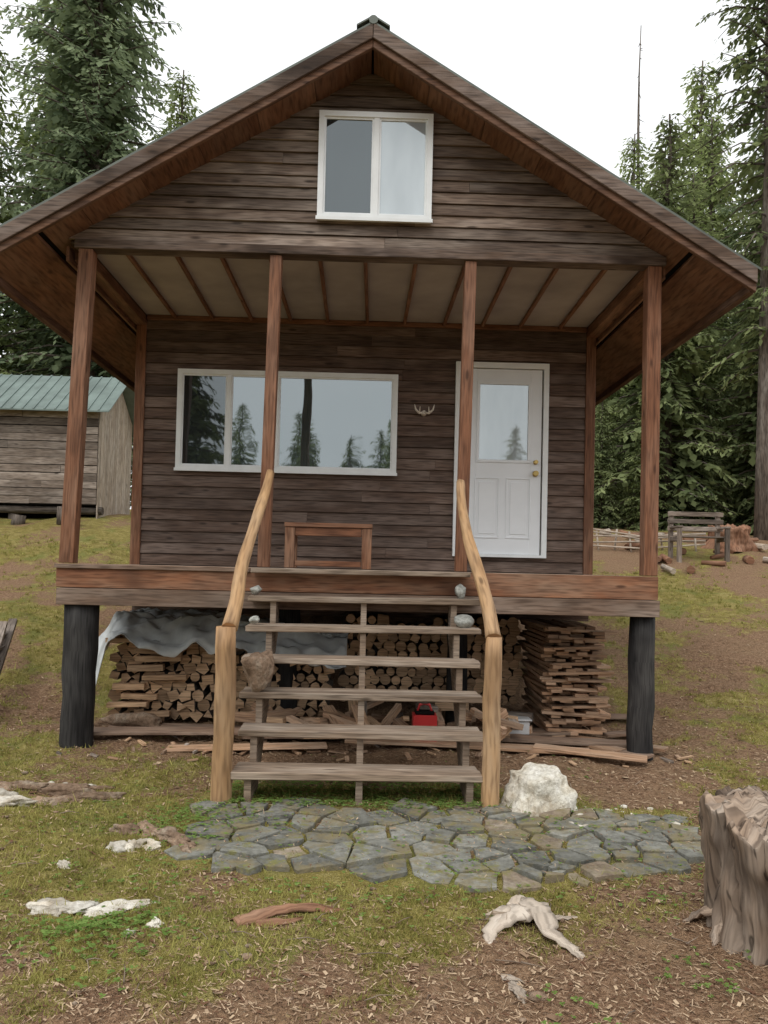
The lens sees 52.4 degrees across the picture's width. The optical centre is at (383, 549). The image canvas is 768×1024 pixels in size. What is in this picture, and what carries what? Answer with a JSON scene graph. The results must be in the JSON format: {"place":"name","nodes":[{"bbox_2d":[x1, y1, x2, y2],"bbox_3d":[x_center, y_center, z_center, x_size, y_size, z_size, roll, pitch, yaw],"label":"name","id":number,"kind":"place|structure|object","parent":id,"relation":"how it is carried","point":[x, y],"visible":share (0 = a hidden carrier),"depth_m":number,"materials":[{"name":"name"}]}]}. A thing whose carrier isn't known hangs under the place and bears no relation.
{"place":"outdoors","nodes":[
{"label":"outdoors","id":0,"kind":"place"},
{"bbox_2d":[0,0,764,508],"label":"sky","id":1,"kind":"structure","parent":0,"point":[570,68],"materials":[{"name":"white"}]},
{"bbox_2d":[0,509,767,1023],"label":"ground","id":2,"kind":"structure","parent":0,"point":[726,643],"depth_m":4.19,"materials":[{"name":"soil"}]},
{"bbox_2d":[0,618,16,673],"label":"wooden ladder","id":3,"kind":"object","parent":2,"relation":"on","point":[7,628],"visible":1,"depth_m":8.63,"materials":[{"name":"wood"}]},
{"bbox_2d":[0,788,37,806],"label":"exposed rock","id":4,"kind":"object","parent":2,"relation":"on","point":[9,797],"visible":0.9,"depth_m":4.84,"materials":[{"name":"white stone"}]},
{"bbox_2d":[0,6,46,374],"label":"spruce tree","id":5,"kind":"object","parent":2,"relation":"on","point":[3,370],"visible":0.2,"depth_m":27.72,"materials":[{"name":"green plant"}]},
{"bbox_2d":[10,506,61,524],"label":"log rounds","id":6,"kind":"object","parent":2,"relation":"on","point":[18,519],"visible":0.34,"depth_m":16.23,"materials":[{"name":"grey wood"}]},
{"bbox_2d":[0,780,115,796],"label":"exposed rock","id":7,"kind":"object","parent":2,"relation":"on","point":[56,789],"visible":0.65,"depth_m":5.14,"materials":[{"name":"grey stone"}]},
{"bbox_2d":[57,860,70,868],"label":"exposed rock","id":8,"kind":"object","parent":2,"relation":"on","point":[61,863],"visible":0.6,"depth_m":3.81,"materials":[{"name":"white stone"}]},
{"bbox_2d":[0,7,132,503],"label":"spruce tree","id":9,"kind":"object","parent":2,"relation":"on","point":[15,179],"depth_m":33.71,"materials":[{"name":"green plant"}]},
{"bbox_2d":[0,374,134,518],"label":"wooden shed","id":10,"kind":"structure","parent":2,"relation":"on","point":[33,420],"depth_m":16.90,"materials":[{"name":"grey wood"}]},
{"bbox_2d":[0,0,134,474],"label":"spruce tree","id":11,"kind":"object","parent":2,"relation":"on","point":[22,141],"visible":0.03,"depth_m":28.77,"materials":[{"name":"green plant"}]},
{"bbox_2d":[32,791,126,805],"bbox_3d":[-1.967,1.604,4.998,0.605,0.107,0.183,2,-2,-22],"label":"exposed rock","id":12,"kind":"object","parent":2,"relation":"on","point":[98,796],"visible":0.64,"depth_m":4.98,"materials":[{"name":"beige stone"}]},
{"bbox_2d":[25,897,155,916],"bbox_3d":[-1.267,1.567,3.398,0.591,0.079,0.179,1,-1,-1],"label":"exposed rock","id":13,"kind":"object","parent":2,"relation":"on","point":[52,907],"visible":0.88,"depth_m":3.37,"materials":[{"name":"white stone"}]},
{"bbox_2d":[0,0,182,492],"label":"spruce tree","id":14,"kind":"object","parent":2,"relation":"on","point":[103,52],"visible":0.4,"depth_m":25.77,"materials":[{"name":"green plant"}]},
{"bbox_2d":[106,838,160,852],"bbox_3d":[-1.327,1.576,4.134,0.290,0.099,0.148,2,-1,-12],"label":"exposed rock","id":15,"kind":"object","parent":2,"relation":"on","point":[120,846],"visible":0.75,"depth_m":4.11,"materials":[{"name":"white stone"}]},
{"bbox_2d":[123,916,163,935],"bbox_3d":[-0.972,1.527,3.138,0.179,0.066,0.050,2,-2,-39],"label":"exposed rock","id":16,"kind":"object","parent":2,"relation":"on","point":[155,921],"visible":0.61,"depth_m":3.16,"materials":[{"name":"white stone"}]},
{"bbox_2d":[109,820,196,852],"bbox_3d":[-1.205,1.580,4.277,0.732,0.108,0.228,0,-2,31],"label":"exposed rock","id":17,"kind":"object","parent":2,"relation":"on","point":[171,834],"visible":0.73,"depth_m":4.29,"materials":[{"name":"stone"}]},
{"bbox_2d":[108,635,214,722],"bbox_3d":[-2.024,1.148,7.474,1.095,0.925,0.476,1,-1,-1],"label":"firewood stack","id":18,"kind":"object","parent":2,"relation":"on","point":[192,695],"visible":0.48,"depth_m":7.28,"materials":[{"name":"brown wood"}]},
{"bbox_2d":[105,637,187,716],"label":"split logs","id":19,"kind":"object","parent":18,"relation":"on","point":[142,686],"visible":0.82,"depth_m":7.16,"materials":[{"name":"brown wood"}]},
{"bbox_2d":[96,607,348,683],"bbox_3d":[-1.561,1.132,7.417,2.423,1.110,0.940,1,-1,-1],"label":"tarp","id":20,"kind":"object","parent":18,"relation":"on","point":[170,633],"visible":0.68,"depth_m":7.17,"materials":[{"name":"grey plastic"}]},
{"bbox_2d":[131,70,203,477],"bbox_3d":[-8.372,-10.104,31.553,6.930,18.794,7.339,2,-2,-37],"label":"spruce tree","id":21,"kind":"object","parent":2,"relation":"on","point":[183,116],"visible":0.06,"depth_m":31.54,"materials":[{"name":"green plant"}]},
{"bbox_2d":[235,651,335,716],"bbox_3d":[-0.995,1.316,7.741,1.022,0.632,0.479,1,-1,-1],"label":"firewood stack","id":22,"kind":"object","parent":2,"relation":"on","point":[310,708],"visible":0.34,"depth_m":7.55,"materials":[{"name":"brown wood"}]},
{"bbox_2d":[230,903,343,926],"bbox_3d":[-0.405,1.569,3.374,0.566,0.094,0.149,2,-2,-37],"label":"rotten log","id":23,"kind":"object","parent":2,"relation":"on","point":[259,916],"visible":0.92,"depth_m":3.31,"materials":[{"name":"brown wood"}]},
{"bbox_2d":[210,469,501,807],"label":"wooden stairs","id":24,"kind":"structure","parent":2,"relation":"on","point":[255,770],"depth_m":5.26,"materials":[{"name":"brown wood"}]},
{"bbox_2d":[249,616,259,623],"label":"stone","id":25,"kind":"object","parent":24,"relation":"on","point":[254,619],"visible":1,"depth_m":5.93,"materials":[{"name":"white stone"}]},
{"bbox_2d":[250,585,261,594],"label":"stone","id":26,"kind":"object","parent":24,"relation":"on","point":[255,590],"visible":1,"depth_m":6.19,"materials":[{"name":"white stone"}]},
{"bbox_2d":[241,650,273,691],"bbox_3d":[-0.886,0.866,5.486,0.226,0.318,0.280,1,-1,-1],"label":"stone","id":27,"kind":"object","parent":24,"relation":"on","point":[258,668],"visible":0.99,"depth_m":5.38,"materials":[{"name":"brown stone"}]},
{"bbox_2d":[454,614,473,627],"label":"stone","id":28,"kind":"object","parent":24,"relation":"on","point":[463,621],"visible":0.94,"depth_m":5.96,"materials":[{"name":"white stone"}]},
{"bbox_2d":[56,698,693,767],"bbox_3d":[0.025,1.516,6.823,5.315,0.405,1.584,1,-1,-1],"label":"scrap wood","id":29,"kind":"object","parent":2,"relation":"on","point":[509,720],"visible":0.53,"depth_m":6.80,"materials":[{"name":"brown wood"}]},
{"bbox_2d":[100,712,161,726],"bbox_3d":[-2.254,1.528,6.948,0.548,0.191,0.236,1,-1,-1],"label":"bark slab","id":30,"kind":"object","parent":29,"relation":"on","point":[143,719],"depth_m":6.87,"materials":[{"name":"brown wood"}]},
{"bbox_2d":[412,703,436,741],"bbox_3d":[0.339,1.450,6.561,0.200,0.318,0.170,1,-1,-1],"label":"fuel can","id":31,"kind":"object","parent":29,"relation":"on","point":[422,717],"visible":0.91,"depth_m":6.48,"materials":[{"name":"red plastic"}]},
{"bbox_2d":[509,715,531,734],"bbox_3d":[1.197,1.580,7.032,0.240,0.140,0.220,1,-1,-1],"label":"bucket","id":32,"kind":"object","parent":29,"relation":"on","point":[525,721],"visible":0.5,"depth_m":6.94,"materials":[{"name":"white plastic"}]},
{"bbox_2d":[0,707,760,1022],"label":"pebbles","id":33,"kind":"object","parent":2,"relation":"on","point":[534,997],"visible":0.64,"depth_m":2.94,"materials":[{"name":"grey stone"}]},
{"bbox_2d":[0,15,761,760],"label":"wooden cabin","id":34,"kind":"object","parent":2,"relation":"on","point":[310,281],"visible":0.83,"depth_m":6.65,"materials":[{"name":"brown wood"}]},
{"bbox_2d":[174,368,397,475],"bbox_3d":[-1.016,-1.338,8.194,2.330,1.072,0.060,1,-1,-1],"label":"front window","id":35,"kind":"structure","parent":34,"relation":"in","point":[327,423],"depth_m":8.20,"materials":[{"name":"glass"}]},
{"bbox_2d":[284,522,372,569],"bbox_3d":[-0.518,-0.033,7.343,0.810,0.419,0.340,1,-1,-1],"label":"porch bench","id":36,"kind":"object","parent":34,"relation":"on","point":[294,531],"visible":1,"depth_m":7.19,"materials":[{"name":"brown wood"}]},
{"bbox_2d":[315,110,433,223],"bbox_3d":[-0.072,-3.150,6.427,0.960,0.912,0.060,1,-1,-1],"label":"gable window","id":37,"kind":"structure","parent":34,"relation":"in","point":[373,166],"depth_m":6.43,"materials":[{"name":"clear glass"}]},
{"bbox_2d":[414,404,434,416],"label":"antlers","id":38,"kind":"object","parent":34,"relation":"attached to","point":[423,413],"visible":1,"depth_m":8.19},
{"bbox_2d":[455,584,465,598],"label":"stone","id":39,"kind":"object","parent":34,"relation":"on","point":[460,590],"visible":0.97,"depth_m":6.22,"materials":[{"name":"white stone"}]},
{"bbox_2d":[452,361,549,557],"bbox_3d":[1.236,-0.952,8.223,0.990,2.060,0.082,1,-1,-1],"label":"front door","id":40,"kind":"structure","parent":34,"relation":"in","point":[505,463],"depth_m":8.23,"materials":[{"name":"white plastic"}]},
{"bbox_2d":[94,714,668,762],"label":"scrap planks","id":41,"kind":"object","parent":2,"relation":"on","point":[541,738],"visible":0.49,"depth_m":6.56,"materials":[{"name":"brown wood"}]},
{"bbox_2d":[0,725,763,1023],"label":"clover","id":42,"kind":"object","parent":2,"relation":"on","point":[81,924],"visible":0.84,"depth_m":3.72,"materials":[{"name":"green plant"}]},
{"bbox_2d":[9,241,754,534],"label":"forest","id":43,"kind":"object","parent":2,"relation":"on","point":[605,501],"visible":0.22,"depth_m":23.41,"materials":[{"name":"green plant"}]},
{"bbox_2d":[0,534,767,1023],"bbox_3d":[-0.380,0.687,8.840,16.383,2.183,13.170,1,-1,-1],"label":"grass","id":44,"kind":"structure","parent":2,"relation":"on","point":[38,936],"depth_m":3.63,"materials":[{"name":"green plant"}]},
{"bbox_2d":[0,605,767,1023],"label":"needle litter","id":45,"kind":"object","parent":2,"relation":"on","point":[410,979],"visible":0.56,"depth_m":3.02,"materials":[{"name":"brown plant"}]},
{"bbox_2d":[0,706,767,1020],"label":"twigs","id":46,"kind":"object","parent":2,"relation":"on","point":[522,962],"visible":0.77,"depth_m":3.10,"materials":[{"name":"brown wood"}]},
{"bbox_2d":[338,612,522,704],"bbox_3d":[0.475,1.121,8.128,1.887,0.907,0.480,1,-1,-1],"label":"firewood stack","id":47,"kind":"object","parent":2,"relation":"on","point":[413,678],"visible":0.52,"depth_m":7.94,"materials":[{"name":"brown wood"}]},
{"bbox_2d":[501,973,527,1003],"bbox_3d":[0.475,1.625,2.874,0.119,0.052,0.263,1,-1,13],"label":"driftwood root","id":48,"kind":"object","parent":2,"relation":"on","point":[515,988],"visible":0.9,"depth_m":2.89,"materials":[{"name":"brown wood"}]},
{"bbox_2d":[481,894,585,959],"bbox_3d":[0.672,1.617,3.377,0.467,0.100,0.450,1,-1,17],"label":"driftwood root","id":49,"kind":"object","parent":2,"relation":"on","point":[516,908],"visible":0.97,"depth_m":3.37,"materials":[{"name":"beige wood"}]},
{"bbox_2d":[500,762,577,816],"bbox_3d":[0.999,1.611,4.976,0.460,0.431,0.345,2,-1,-12],"label":"white boulder","id":50,"kind":"object","parent":2,"relation":"on","point":[532,788],"visible":0.79,"depth_m":4.91,"materials":[{"name":"stone"}]},
{"bbox_2d":[517,619,617,736],"bbox_3d":[1.753,1.203,7.659,0.703,0.983,1.373,1,-1,-1],"label":"lumber pile","id":51,"kind":"object","parent":2,"relation":"on","point":[563,673],"visible":0.99,"depth_m":7.12,"materials":[{"name":"brown wood"}]},
{"bbox_2d":[594,383,637,512],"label":"spruce tree","id":52,"kind":"object","parent":2,"relation":"on","point":[615,413],"depth_m":26.02,"materials":[{"name":"green plant"}]},
{"bbox_2d":[569,805,679,826],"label":"stone chips","id":53,"kind":"object","parent":2,"relation":"on","point":[625,806],"visible":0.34,"depth_m":4.92,"materials":[{"name":"white stone"}]},
{"bbox_2d":[598,134,672,526],"bbox_3d":[10.113,-8.558,31.902,6.288,17.054,6.659,2,-1,-20],"label":"spruce tree","id":54,"kind":"object","parent":2,"relation":"on","point":[633,178],"visible":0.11,"depth_m":31.83,"materials":[{"name":"green plant"}]},
{"bbox_2d":[629,29,644,184],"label":"dead spruce tree","id":55,"kind":"object","parent":2,"relation":"on","point":[638,119],"visible":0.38,"depth_m":37.16,"materials":[{"name":"wood"}]},
{"bbox_2d":[593,528,705,551],"bbox_3d":[5.556,-0.160,16.735,2.703,0.633,0.153,1,-1,1],"label":"stick fence","id":56,"kind":"object","parent":2,"relation":"on","point":[633,536],"visible":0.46,"depth_m":16.69,"materials":[{"name":"brown wood"}]},
{"bbox_2d":[594,113,749,531],"bbox_3d":[8.356,-6.685,23.839,5.101,13.403,5.484,1,-1,20],"label":"spruce tree","id":57,"kind":"object","parent":2,"relation":"on","point":[680,428],"visible":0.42,"depth_m":23.29,"materials":[{"name":"green plant"}]},
{"bbox_2d":[656,814,688,823],"bbox_3d":[1.907,1.683,4.835,0.548,0.075,0.188,1,-1,-1],"label":"exposed rock","id":58,"kind":"object","parent":2,"relation":"on","point":[668,817],"visible":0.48,"depth_m":4.81,"materials":[{"name":"stone"}]},
{"bbox_2d":[635,164,727,521],"bbox_3d":[12.102,-8.742,33.840,6.795,17.402,6.416,1,-1,-1],"label":"spruce tree","id":59,"kind":"object","parent":2,"relation":"on","point":[654,175],"visible":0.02,"depth_m":34.06,"materials":[{"name":"green plant"}]},
{"bbox_2d":[599,528,767,573],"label":"fallen wood","id":60,"kind":"object","parent":2,"relation":"on","point":[748,559],"visible":0.52,"depth_m":15.66,"materials":[{"name":"brown wood"}]},
{"bbox_2d":[620,172,752,510],"bbox_3d":[10.118,-6.308,25.757,4.620,12.529,4.893,1,-1,17],"label":"spruce tree","id":61,"kind":"object","parent":2,"relation":"on","point":[711,377],"visible":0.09,"depth_m":25.52,"materials":[{"name":"green plant"}]},
{"bbox_2d":[667,511,730,562],"bbox_3d":[6.402,-0.252,15.857,1.150,1.080,0.550,1,-1,-1],"label":"garden bench","id":62,"kind":"object","parent":2,"relation":"on","point":[717,529],"visible":0.9,"depth_m":16.03,"materials":[{"name":"grey wood"}]},
{"bbox_2d":[683,905,722,945],"bbox_3d":[1.419,1.554,3.312,0.216,0.208,0.228,2,-1,-13],"label":"stump root","id":63,"kind":"object","parent":2,"relation":"on","point":[705,911],"visible":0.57,"depth_m":3.30,"materials":[{"name":"brown wood"}]},
{"bbox_2d":[656,60,752,452],"bbox_3d":[15.031,-11.626,37.071,8.662,23.492,9.174,1,-1,14],"label":"spruce tree","id":64,"kind":"object","parent":2,"relation":"on","point":[698,115],"visible":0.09,"depth_m":37.04,"materials":[{"name":"green plant"}]},
{"bbox_2d":[672,117,745,520],"bbox_3d":[13.444,-8.997,32.482,7.135,18.272,6.737,1,-1,13],"label":"spruce tree","id":65,"kind":"object","parent":2,"relation":"on","point":[713,184],"visible":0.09,"depth_m":32.33,"materials":[{"name":"green plant"}]},
{"bbox_2d":[688,0,767,540],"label":"spruce tree","id":66,"kind":"object","parent":2,"relation":"on","point":[759,231],"visible":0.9,"depth_m":20.41,"materials":[{"name":"green plant"}]},
{"bbox_2d":[693,159,763,533],"bbox_3d":[11.840,-6.115,23.059,5.209,12.732,4.846,1,-1,-5],"label":"spruce tree","id":67,"kind":"object","parent":2,"relation":"on","point":[748,398],"visible":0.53,"depth_m":23.30,"materials":[{"name":"green plant"}]},
{"bbox_2d":[701,524,761,551],"bbox_3d":[7.526,-0.265,17.154,1.354,0.638,1.378,1,-1,-1],"label":"tree stump","id":68,"kind":"object","parent":2,"relation":"on","point":[741,539],"visible":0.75,"depth_m":16.76,"materials":[{"name":"brown wood"}]},
{"bbox_2d":[698,785,767,966],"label":"tree stump","id":69,"kind":"object","parent":2,"relation":"on","point":[733,823],"visible":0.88,"depth_m":3.16,"materials":[{"name":"brown wood"}]},
{"bbox_2d":[709,46,764,508],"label":"spruce tree","id":70,"kind":"object","parent":2,"relation":"on","point":[726,210],"visible":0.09,"depth_m":30.62,"materials":[{"name":"green plant"}]},
{"bbox_2d":[710,157,763,523],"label":"spruce tree","id":71,"kind":"object","parent":2,"relation":"on","point":[734,457],"visible":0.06,"depth_m":26.77,"materials":[{"name":"green plant"}]},
{"bbox_2d":[164,797,704,895],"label":"flagstone path","id":72,"kind":"structure","parent":0,"point":[531,867],"depth_m":4.24,"materials":[{"name":"stone"}]}
]}

